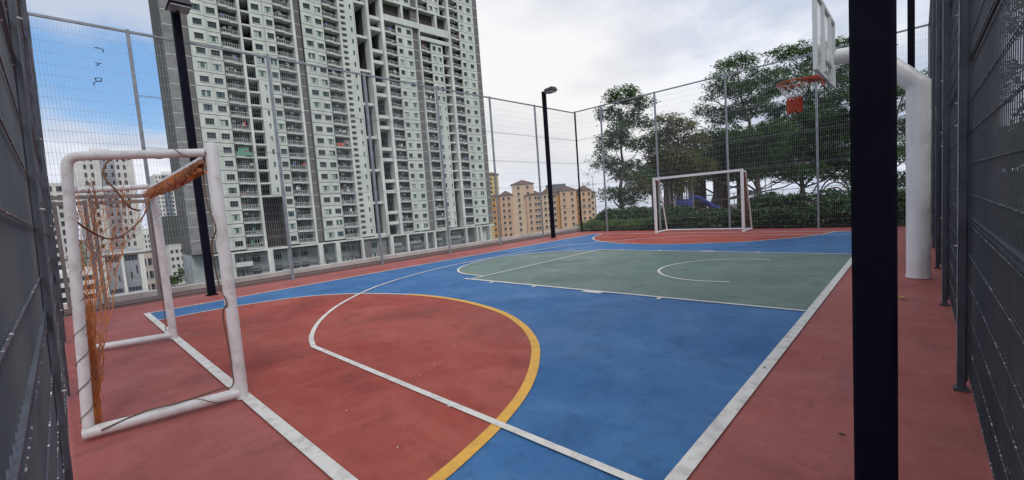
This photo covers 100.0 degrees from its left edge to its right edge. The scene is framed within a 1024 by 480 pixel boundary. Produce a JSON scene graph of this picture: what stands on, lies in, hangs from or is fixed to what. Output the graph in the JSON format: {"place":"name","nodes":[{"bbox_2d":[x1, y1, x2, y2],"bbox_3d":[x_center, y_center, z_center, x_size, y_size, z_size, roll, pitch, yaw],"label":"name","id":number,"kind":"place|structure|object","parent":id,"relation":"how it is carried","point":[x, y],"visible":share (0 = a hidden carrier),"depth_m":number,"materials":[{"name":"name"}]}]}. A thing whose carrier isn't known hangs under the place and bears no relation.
{"place":"outdoors","nodes":[
{"label":"outdoors","id":0,"kind":"place"},
{"bbox_2d":[49,183,68,269],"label":"apartment block","id":1,"kind":"structure","parent":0,"point":[55,189],"depth_m":148.06,"materials":[{"name":"grey concrete"}]},
{"bbox_2d":[56,186,61,191],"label":"window","id":2,"kind":"structure","parent":1,"relation":"in","point":[59,189],"depth_m":147.92,"materials":[{"name":"grey glass"}]},
{"bbox_2d":[73,149,144,295],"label":"apartment block","id":3,"kind":"structure","parent":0,"point":[126,171],"depth_m":165.72,"materials":[{"name":"grey concrete"}]},
{"bbox_2d":[101,248,148,295],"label":"white framed hall","id":4,"kind":"structure","parent":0,"point":[135,277],"depth_m":74.78,"materials":[{"name":"grey concrete"}]},
{"bbox_2d":[105,256,118,262],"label":"window","id":5,"kind":"structure","parent":4,"relation":"in","point":[115,258],"depth_m":73.41,"materials":[{"name":"grey glass"}]},
{"bbox_2d":[110,288,122,293],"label":"window","id":6,"kind":"structure","parent":4,"relation":"in","point":[116,290],"depth_m":73.77,"materials":[{"name":"grey glass"}]},
{"bbox_2d":[125,254,136,260],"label":"window","id":7,"kind":"structure","parent":4,"relation":"in","point":[130,257],"depth_m":74.99,"materials":[{"name":"grey glass"}]},
{"bbox_2d":[129,286,140,290],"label":"window","id":8,"kind":"structure","parent":4,"relation":"in","point":[130,288],"depth_m":75.37,"materials":[{"name":"grey glass"}]},
{"bbox_2d":[142,228,150,250],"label":"apartment block","id":9,"kind":"structure","parent":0,"point":[147,245],"depth_m":253.17,"materials":[{"name":"grey concrete"}]},
{"bbox_2d":[150,172,176,216],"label":"apartment block","id":10,"kind":"structure","parent":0,"point":[170,207],"depth_m":314.64,"materials":[{"name":"white concrete"}]},
{"bbox_2d":[161,216,180,244],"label":"building","id":11,"kind":"structure","parent":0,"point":[169,222],"depth_m":158.57,"materials":[{"name":"grey concrete"}]},
{"bbox_2d":[165,243,185,285],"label":"apartment block","id":12,"kind":"structure","parent":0,"point":[170,252],"depth_m":158.80,"materials":[{"name":"grey concrete"}]},
{"bbox_2d":[80,226,488,267],"bbox_3d":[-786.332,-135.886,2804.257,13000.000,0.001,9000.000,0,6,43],"label":"ground","id":13,"kind":"structure","parent":0,"point":[82,243],"depth_m":717.83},
{"bbox_2d":[59,267,96,302],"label":"car park building","id":14,"kind":"structure","parent":13,"relation":"on","point":[63,287],"depth_m":84.88,"materials":[{"name":"grey concrete"}]},
{"bbox_2d":[143,251,160,289],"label":"apartment block","id":15,"kind":"structure","parent":13,"relation":"on","point":[151,274],"depth_m":100.06,"materials":[{"name":"grey concrete"}]},
{"bbox_2d":[148,0,494,284],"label":"residential tower","id":16,"kind":"structure","parent":13,"relation":"on","point":[434,43],"depth_m":113.14,"materials":[{"name":"grey concrete"}]},
{"bbox_2d":[191,3,199,9],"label":"window","id":17,"kind":"structure","parent":16,"relation":"in","point":[194,6],"depth_m":93.05,"materials":[{"name":"grey"}]},
{"bbox_2d":[192,18,201,24],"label":"window","id":18,"kind":"structure","parent":16,"relation":"in","point":[196,21],"depth_m":93.25,"materials":[{"name":"grey glass"}]},
{"bbox_2d":[194,32,203,38],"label":"window","id":19,"kind":"structure","parent":16,"relation":"in","point":[197,35],"depth_m":93.44,"materials":[{"name":"grey glass"}]},
{"bbox_2d":[196,47,205,53],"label":"window","id":20,"kind":"structure","parent":16,"relation":"in","point":[202,50],"depth_m":93.69,"materials":[{"name":"grey glass"}]},
{"bbox_2d":[198,61,206,67],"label":"window","id":21,"kind":"structure","parent":16,"relation":"in","point":[204,65],"depth_m":93.97,"materials":[{"name":"grey glass"}]},
{"bbox_2d":[199,75,208,81],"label":"window","id":22,"kind":"structure","parent":16,"relation":"in","point":[203,78],"depth_m":94.22,"materials":[{"name":"grey glass"}]},
{"bbox_2d":[201,90,210,95],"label":"window","id":23,"kind":"structure","parent":16,"relation":"in","point":[204,93],"depth_m":94.36,"materials":[{"name":"grey glass"}]},
{"bbox_2d":[203,104,212,110],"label":"window","id":24,"kind":"structure","parent":16,"relation":"in","point":[206,105],"depth_m":94.63,"materials":[{"name":"grey glass"}]},
{"bbox_2d":[205,118,214,124],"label":"window","id":25,"kind":"structure","parent":16,"relation":"in","point":[211,121],"depth_m":94.89,"materials":[{"name":"grey glass"}]},
{"bbox_2d":[205,7,214,13],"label":"window","id":26,"kind":"structure","parent":16,"relation":"in","point":[208,10],"depth_m":95.17,"materials":[{"name":"grey glass"}]},
{"bbox_2d":[207,132,215,137],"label":"window","id":27,"kind":"structure","parent":16,"relation":"in","point":[211,135],"depth_m":95.14,"materials":[{"name":"grey glass"}]},
{"bbox_2d":[207,21,216,27],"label":"window","id":28,"kind":"structure","parent":16,"relation":"in","point":[210,24],"depth_m":95.32,"materials":[{"name":"grey glass"}]},
{"bbox_2d":[209,35,217,41],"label":"window","id":29,"kind":"structure","parent":16,"relation":"in","point":[212,38],"depth_m":95.59,"materials":[{"name":"grey glass"}]},
{"bbox_2d":[211,50,219,56],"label":"window","id":30,"kind":"structure","parent":16,"relation":"in","point":[213,52],"depth_m":95.84,"materials":[{"name":"grey glass"}]},
{"bbox_2d":[213,64,221,70],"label":"window","id":31,"kind":"structure","parent":16,"relation":"in","point":[217,66],"depth_m":96.12,"materials":[{"name":"grey"}]},
{"bbox_2d":[214,78,223,84],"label":"window","id":32,"kind":"structure","parent":16,"relation":"in","point":[220,81],"depth_m":96.26,"materials":[{"name":"grey glass"}]},
{"bbox_2d":[216,92,224,97],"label":"window","id":33,"kind":"structure","parent":16,"relation":"in","point":[219,94],"depth_m":96.55,"materials":[{"name":"grey glass"}]},
{"bbox_2d":[218,106,226,111],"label":"window","id":34,"kind":"structure","parent":16,"relation":"in","point":[220,108],"depth_m":96.81,"materials":[{"name":"grey glass"}]},
{"bbox_2d":[220,120,228,125],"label":"window","id":35,"kind":"structure","parent":16,"relation":"in","point":[224,122],"depth_m":97.09,"materials":[{"name":"grey glass"}]},
{"bbox_2d":[221,133,229,138],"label":"window","id":36,"kind":"structure","parent":16,"relation":"in","point":[226,136],"depth_m":97.23,"materials":[{"name":"grey glass"}]},
{"bbox_2d":[223,147,231,152],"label":"window","id":37,"kind":"structure","parent":16,"relation":"in","point":[224,148],"depth_m":97.52,"materials":[{"name":"grey glass"}]},
{"bbox_2d":[225,161,233,165],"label":"window","id":38,"kind":"structure","parent":16,"relation":"in","point":[228,163],"depth_m":97.72,"materials":[{"name":"grey glass"}]},
{"bbox_2d":[226,174,234,179],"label":"window","id":39,"kind":"structure","parent":16,"relation":"in","point":[231,176],"depth_m":97.95,"materials":[{"name":"grey glass"}]},
{"bbox_2d":[228,188,236,192],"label":"window","id":40,"kind":"structure","parent":16,"relation":"in","point":[230,191],"depth_m":98.21,"materials":[{"name":"grey glass"}]},
{"bbox_2d":[230,201,238,206],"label":"window","id":41,"kind":"structure","parent":16,"relation":"in","point":[232,204],"depth_m":98.50,"materials":[{"name":"grey glass"}]},
{"bbox_2d":[231,214,239,219],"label":"window","id":42,"kind":"structure","parent":16,"relation":"in","point":[238,215],"depth_m":98.69,"materials":[{"name":"grey glass"}]},
{"bbox_2d":[233,227,241,233],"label":"window","id":43,"kind":"structure","parent":16,"relation":"in","point":[236,230],"depth_m":98.93,"materials":[{"name":"grey"}]},
{"bbox_2d":[235,241,242,246],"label":"window","id":44,"kind":"structure","parent":16,"relation":"in","point":[239,243],"depth_m":99.10,"materials":[{"name":"grey glass"}]},
{"bbox_2d":[237,257,245,261],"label":"window","id":45,"kind":"structure","parent":16,"relation":"in","point":[241,259],"depth_m":101.95,"materials":[{"name":"grey glass"}]},
{"bbox_2d":[239,269,247,276],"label":"window","id":46,"kind":"structure","parent":16,"relation":"in","point":[243,274],"depth_m":102.25,"materials":[{"name":"grey glass"}]},
{"bbox_2d":[252,255,259,261],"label":"window","id":47,"kind":"structure","parent":16,"relation":"in","point":[257,258],"depth_m":103.96,"materials":[{"name":"grey glass"}]},
{"bbox_2d":[253,268,261,274],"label":"window","id":48,"kind":"structure","parent":16,"relation":"in","point":[260,272],"depth_m":104.26,"materials":[{"name":"grey glass"}]},
{"bbox_2d":[255,44,262,49],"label":"window","id":49,"kind":"structure","parent":16,"relation":"in","point":[260,47],"depth_m":101.73,"materials":[{"name":"grey glass"}]},
{"bbox_2d":[257,57,264,63],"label":"window","id":50,"kind":"structure","parent":16,"relation":"in","point":[259,59],"depth_m":101.95,"materials":[{"name":"grey glass"}]},
{"bbox_2d":[258,70,265,76],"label":"window","id":51,"kind":"structure","parent":16,"relation":"in","point":[262,73],"depth_m":102.25,"materials":[{"name":"grey glass"}]},
{"bbox_2d":[273,252,280,258],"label":"window","id":52,"kind":"structure","parent":16,"relation":"in","point":[275,254],"depth_m":107.26,"materials":[{"name":"grey glass"}]},
{"bbox_2d":[279,136,285,141],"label":"window","id":53,"kind":"structure","parent":16,"relation":"in","point":[282,138],"depth_m":105.13,"materials":[{"name":"grey glass"}]},
{"bbox_2d":[289,223,295,228],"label":"window","id":54,"kind":"structure","parent":16,"relation":"in","point":[292,226],"depth_m":106.82,"materials":[{"name":"grey"}]},
{"bbox_2d":[292,251,297,256],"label":"window","id":55,"kind":"structure","parent":16,"relation":"in","point":[294,253],"depth_m":109.96,"materials":[{"name":"grey glass"}]},
{"bbox_2d":[301,249,307,255],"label":"window","id":56,"kind":"structure","parent":16,"relation":"in","point":[302,251],"depth_m":111.61,"materials":[{"name":"grey glass"}]},
{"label":"podium","id":57,"kind":"structure","parent":13,"relation":"on","visible":0},
{"bbox_2d":[63,203,736,309],"bbox_3d":[5.821,-0.753,24.861,0.240,0.600,56.000,0,6,43],"label":"edge coping","id":58,"kind":"object","parent":57,"relation":"on","point":[203,284],"depth_m":12.51,"materials":[{"name":"concrete"}]},
{"bbox_2d":[66,230,996,478],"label":"court base","id":59,"kind":"object","parent":57,"relation":"on","point":[321,274],"visible":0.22,"depth_m":11.06,"materials":[{"name":"red paint"}]},
{"bbox_2d":[64,206,733,315],"bbox_3d":[2.965,-0.421,20.758,1.140,0.023,45.900,0,6,43],"label":"drain strip","id":60,"kind":"object","parent":59,"relation":"on","point":[278,279],"visible":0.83,"depth_m":12.04,"materials":[{"name":"grey concrete"}]},
{"bbox_2d":[64,226,996,479],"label":"court floor","id":61,"kind":"structure","parent":59,"relation":"on","point":[793,418],"depth_m":2.98,"materials":[{"name":"red paint"}]},
{"bbox_2d":[0,0,73,479],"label":"fence","id":62,"kind":"object","parent":61,"relation":"on","point":[35,393],"visible":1,"depth_m":1.28,"materials":[{"name":"metal"}]},
{"bbox_2d":[60,142,248,439],"bbox_3d":[-3.945,0.280,4.420,3.739,2.198,0.997,0,6,43],"label":"football goal","id":63,"kind":"object","parent":61,"relation":"on","point":[87,349],"visible":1,"depth_m":3.44,"materials":[{"name":"white paint"}]},
{"bbox_2d":[165,0,217,295],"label":"lamp post","id":64,"kind":"object","parent":61,"relation":"on","point":[175,8],"visible":0.94,"depth_m":8.96,"materials":[{"name":"black metal"}]},
{"bbox_2d":[28,12,582,317],"bbox_3d":[-2.703,-2.204,13.773,0.105,5.486,16.940,0,6,43],"label":"fence","id":65,"kind":"object","parent":61,"relation":"on","point":[138,111],"visible":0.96,"depth_m":11.95,"materials":[{"name":"metal"}]},
{"bbox_2d":[31,18,161,312],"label":"fence panel","id":66,"kind":"structure","parent":65,"relation":"attached to","point":[63,259],"depth_m":8.21,"materials":[{"name":"silver metal"}]},
{"bbox_2d":[151,231,851,479],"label":"blue court","id":67,"kind":"object","parent":61,"relation":"on","point":[645,387],"visible":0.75,"depth_m":3.84,"materials":[{"name":"paint"}]},
{"bbox_2d":[159,294,530,479],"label":"goal area","id":68,"kind":"object","parent":67,"relation":"on","point":[481,365],"visible":0.97,"depth_m":4.02,"materials":[{"name":"red rubber"}]},
{"bbox_2d":[160,293,539,479],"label":"goal area line","id":69,"kind":"object","parent":68,"relation":"on","point":[454,464],"visible":0.96,"depth_m":3.17,"materials":[{"name":"yellow paint"}]},
{"bbox_2d":[144,231,819,479],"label":"goal lines","id":70,"kind":"object","parent":67,"relation":"on","point":[327,464],"visible":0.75,"depth_m":3.07,"materials":[{"name":"white paint"}]},
{"bbox_2d":[150,234,851,479],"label":"touch lines","id":71,"kind":"object","parent":67,"relation":"on","point":[688,463],"visible":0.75,"depth_m":2.97,"materials":[{"name":"white paint"}]},
{"bbox_2d":[309,234,806,479],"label":"three point line","id":72,"kind":"object","parent":67,"relation":"on","point":[586,459],"visible":0.99,"depth_m":3.00,"materials":[{"name":"white paint"}]},
{"bbox_2d":[459,250,851,310],"bbox_3d":[2.188,0.540,9.254,7.788,0.001,4.870,0,6,43],"label":"key area","id":73,"kind":"object","parent":67,"relation":"on","point":[800,281],"visible":0.92,"depth_m":7.83,"materials":[{"name":"green paint"}]},
{"bbox_2d":[457,250,584,275],"bbox_3d":[0.101,0.528,11.265,2.040,0.001,4.300,0,6,43],"label":"free throw circle line","id":74,"kind":"object","parent":73,"relation":"on","point":[504,256],"visible":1,"depth_m":11.50,"materials":[{"name":"white paint"}]},
{"bbox_2d":[463,249,837,310],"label":"key lines","id":75,"kind":"object","parent":73,"relation":"on","point":[599,292],"visible":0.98,"depth_m":6.82,"materials":[{"name":"white paint"}]},
{"bbox_2d":[657,259,769,281],"bbox_3d":[3.640,0.519,8.067,1.560,0.001,2.581,0,6,43],"label":"no charge line","id":76,"kind":"object","parent":73,"relation":"on","point":[658,270],"visible":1,"depth_m":7.92,"materials":[{"name":"white paint"}]},
{"bbox_2d":[594,231,833,243],"bbox_3d":[5.391,-0.063,13.899,7.800,0.001,3.454,0,6,43],"label":"goal area","id":77,"kind":"object","parent":67,"relation":"on","point":[669,238],"visible":0.98,"depth_m":13.49,"materials":[{"name":"red paint"}]},
{"bbox_2d":[592,231,835,243],"bbox_3d":[5.385,-0.066,13.892,7.848,0.001,3.486,0,6,43],"label":"goal area line","id":78,"kind":"object","parent":77,"relation":"on","point":[719,242],"visible":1,"depth_m":12.12,"materials":[{"name":"paint"}]},
{"bbox_2d":[541,86,557,237],"bbox_3d":[1.668,-3.092,17.501,0.660,6.028,0.380,0,6,43],"label":"lamp post","id":79,"kind":"object","parent":61,"relation":"on","point":[550,89],"visible":1,"depth_m":17.59,"materials":[{"name":"black metal"}]},
{"bbox_2d":[652,169,752,233],"bbox_3d":[6.787,-1.334,15.444,3.080,2.080,1.038,0,6,43],"label":"football goal","id":80,"kind":"object","parent":61,"relation":"on","point":[743,195],"visible":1,"depth_m":14.78,"materials":[{"name":"white paint"}]},
{"bbox_2d":[574,23,929,231],"bbox_3d":[7.289,-3.130,15.850,11.720,5.526,0.105,0,6,43],"label":"fence","id":81,"kind":"object","parent":61,"relation":"on","point":[727,152],"visible":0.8,"depth_m":15.51,"materials":[{"name":"metal"}]},
{"bbox_2d":[776,0,931,278],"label":"basketball hoop","id":82,"kind":"object","parent":61,"relation":"on","point":[914,83],"visible":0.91,"depth_m":5.91,"materials":[{"name":"paint"}]},
{"bbox_2d":[848,0,898,479],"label":"post","id":83,"kind":"object","parent":61,"relation":"on","point":[873,101],"depth_m":1.66,"materials":[{"name":"black metal"}]},
{"bbox_2d":[907,0,914,67],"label":"lamp post","id":84,"kind":"object","parent":61,"relation":"on","point":[910,32],"depth_m":9.97,"materials":[{"name":"black metal"}]},
{"bbox_2d":[929,0,1023,479],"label":"fence","id":85,"kind":"object","parent":61,"relation":"on","point":[970,83],"visible":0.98,"depth_m":2.25,"materials":[{"name":"metal"}]},
{"bbox_3d":[9.051,0.918,-0.821,13.734,0.116,23.000,0,6,43],"label":"planting bed","id":86,"kind":"object","parent":57,"relation":"on","visible":0},
{"bbox_2d":[997,105,1023,279],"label":"hedge","id":87,"kind":"object","parent":86,"relation":"on","point":[1014,187],"visible":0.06,"depth_m":6.13,"materials":[{"name":"green plant"}]},
{"bbox_2d":[1000,0,1023,104],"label":"leafy tree","id":88,"kind":"object","parent":86,"relation":"on","point":[1014,59],"visible":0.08,"depth_m":8.95,"materials":[{"name":"green plant"}]},
{"bbox_2d":[489,172,498,238],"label":"apartment tower","id":89,"kind":"structure","parent":0,"point":[492,180],"depth_m":298.71,"materials":[{"name":"brown concrete"}]},
{"bbox_2d":[26,0,1023,239],"label":"sky","id":90,"kind":"structure","parent":0,"point":[582,49],"materials":[{"name":"white"}]},
{"bbox_2d":[82,171,1004,239],"bbox_3d":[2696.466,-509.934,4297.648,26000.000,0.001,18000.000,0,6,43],"label":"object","id":91,"kind":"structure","parent":0,"point":[599,204],"depth_m":2339.42,"materials":[{"name":"green plant"}]},
{"bbox_2d":[491,180,596,238],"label":"apartment building","id":92,"kind":"structure","parent":0,"point":[505,220],"depth_m":214.20,"materials":[{"name":"brown concrete"}]},
{"bbox_2d":[580,159,600,214],"bbox_3d":[5.611,-3.614,30.336,2.127,4.552,1.427,-5,5,-9],"label":"sapling","id":93,"kind":"object","parent":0,"point":[592,178],"visible":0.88,"depth_m":30.09,"materials":[{"name":"green plant"}]},
{"bbox_2d":[591,196,905,230],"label":"playground ground","id":94,"kind":"structure","parent":0,"point":[812,226],"depth_m":15.72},
{"bbox_2d":[575,216,654,230],"bbox_3d":[5.064,-0.792,19.933,4.580,0.631,2.162,0,6,43],"label":"hedge","id":95,"kind":"object","parent":94,"relation":"on","point":[616,223],"visible":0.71,"depth_m":19.52,"materials":[{"name":"green plant"}]},
{"bbox_2d":[589,82,663,208],"bbox_3d":[6.282,-4.591,23.558,3.761,7.450,4.543,0,6,43],"label":"leafy tree","id":96,"kind":"object","parent":94,"relation":"on","point":[615,95],"visible":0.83,"depth_m":23.10,"materials":[{"name":"green plant"}]},
{"bbox_2d":[615,171,656,205],"bbox_3d":[6.533,-2.164,22.345,2.209,2.812,1.614,-2,5,22],"label":"sapling","id":97,"kind":"object","parent":94,"relation":"on","point":[630,185],"visible":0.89,"depth_m":22.11,"materials":[{"name":"green plant"}]},
{"bbox_2d":[592,204,694,224],"bbox_3d":[6.425,-1.219,21.098,5.237,1.090,2.822,0,6,43],"label":"hedge","id":98,"kind":"object","parent":94,"relation":"on","point":[624,214],"visible":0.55,"depth_m":20.73,"materials":[{"name":"green plant"}]},
{"bbox_2d":[636,111,720,210],"bbox_3d":[9.573,-4.254,24.919,5.025,6.113,4.234,-7,5,-30],"label":"leafy tree","id":99,"kind":"object","parent":94,"relation":"on","point":[684,164],"visible":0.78,"depth_m":24.13,"materials":[{"name":"green plant"}]},
{"bbox_2d":[669,181,719,209],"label":"play tower","id":100,"kind":"structure","parent":94,"relation":"on","point":[692,199],"depth_m":26.96,"materials":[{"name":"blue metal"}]},
{"bbox_2d":[651,173,747,211],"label":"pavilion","id":101,"kind":"structure","parent":94,"relation":"on","point":[698,205],"depth_m":32.79,"materials":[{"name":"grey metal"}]},
{"bbox_2d":[689,49,802,194],"bbox_3d":[14.576,-6.936,27.089,7.281,10.366,4.911,-3,5,15],"label":"leafy tree","id":102,"kind":"object","parent":94,"relation":"on","point":[734,115],"visible":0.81,"depth_m":26.66,"materials":[{"name":"green plant"}]},
{"bbox_2d":[650,116,849,210],"bbox_3d":[18.668,-5.658,31.371,16.981,6.544,5.348,-4,4,-2],"label":"leafy tree","id":103,"kind":"object","parent":94,"relation":"on","point":[721,186],"visible":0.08,"depth_m":30.79,"materials":[{"name":"green plant"}]},
{"bbox_2d":[765,174,771,191],"bbox_3d":[17.195,-3.235,28.803,0.452,2.300,0.060,-4,4,1],"label":"climbing ladder","id":104,"kind":"object","parent":94,"relation":"on","point":[768,184],"visible":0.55,"depth_m":28.74,"materials":[{"name":"grey metal"}]},
{"bbox_2d":[644,186,905,229],"bbox_3d":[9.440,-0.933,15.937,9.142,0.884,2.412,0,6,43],"label":"hedge","id":105,"kind":"object","parent":94,"relation":"on","point":[834,216],"visible":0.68,"depth_m":15.40,"materials":[{"name":"green plant"}]},
{"bbox_2d":[749,34,897,204],"bbox_3d":[21.540,-8.276,29.346,11.252,11.614,5.834,-4,4,-2],"label":"leafy tree","id":106,"kind":"object","parent":94,"relation":"on","point":[808,120],"visible":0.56,"depth_m":28.90,"materials":[{"name":"green plant"}]},
{"bbox_2d":[811,176,849,198],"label":"climbing dome","id":107,"kind":"structure","parent":94,"relation":"on","point":[829,184],"depth_m":30.84,"materials":[{"name":"grey metal"}]},
{"bbox_2d":[836,68,927,187],"bbox_3d":[23.643,-6.386,25.954,8.079,8.111,5.099,-5,4,-6],"label":"leafy tree","id":108,"kind":"object","parent":94,"relation":"on","point":[902,146],"visible":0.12,"depth_m":26.14,"materials":[{"name":"green plant"}]},
{"bbox_2d":[711,184,848,204],"bbox_3d":[26.564,-4.225,39.746,18.052,1.176,0.060,-4,4,1],"label":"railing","id":109,"kind":"object","parent":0,"point":[795,188],"visible":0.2,"depth_m":39.69,"materials":[{"name":"grey metal"}]},
{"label":"street","id":110,"kind":"structure","parent":0,"visible":0},
{"bbox_2d":[169,273,184,286],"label":"leafy tree","id":111,"kind":"object","parent":110,"relation":"on","point":[174,280],"visible":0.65,"depth_m":130.57,"materials":[{"name":"green plant"}]},
{"bbox_2d":[177,268,184,274],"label":"leafy tree","id":112,"kind":"object","parent":110,"relation":"on","point":[181,271],"visible":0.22,"depth_m":131.07,"materials":[{"name":"green plant"}]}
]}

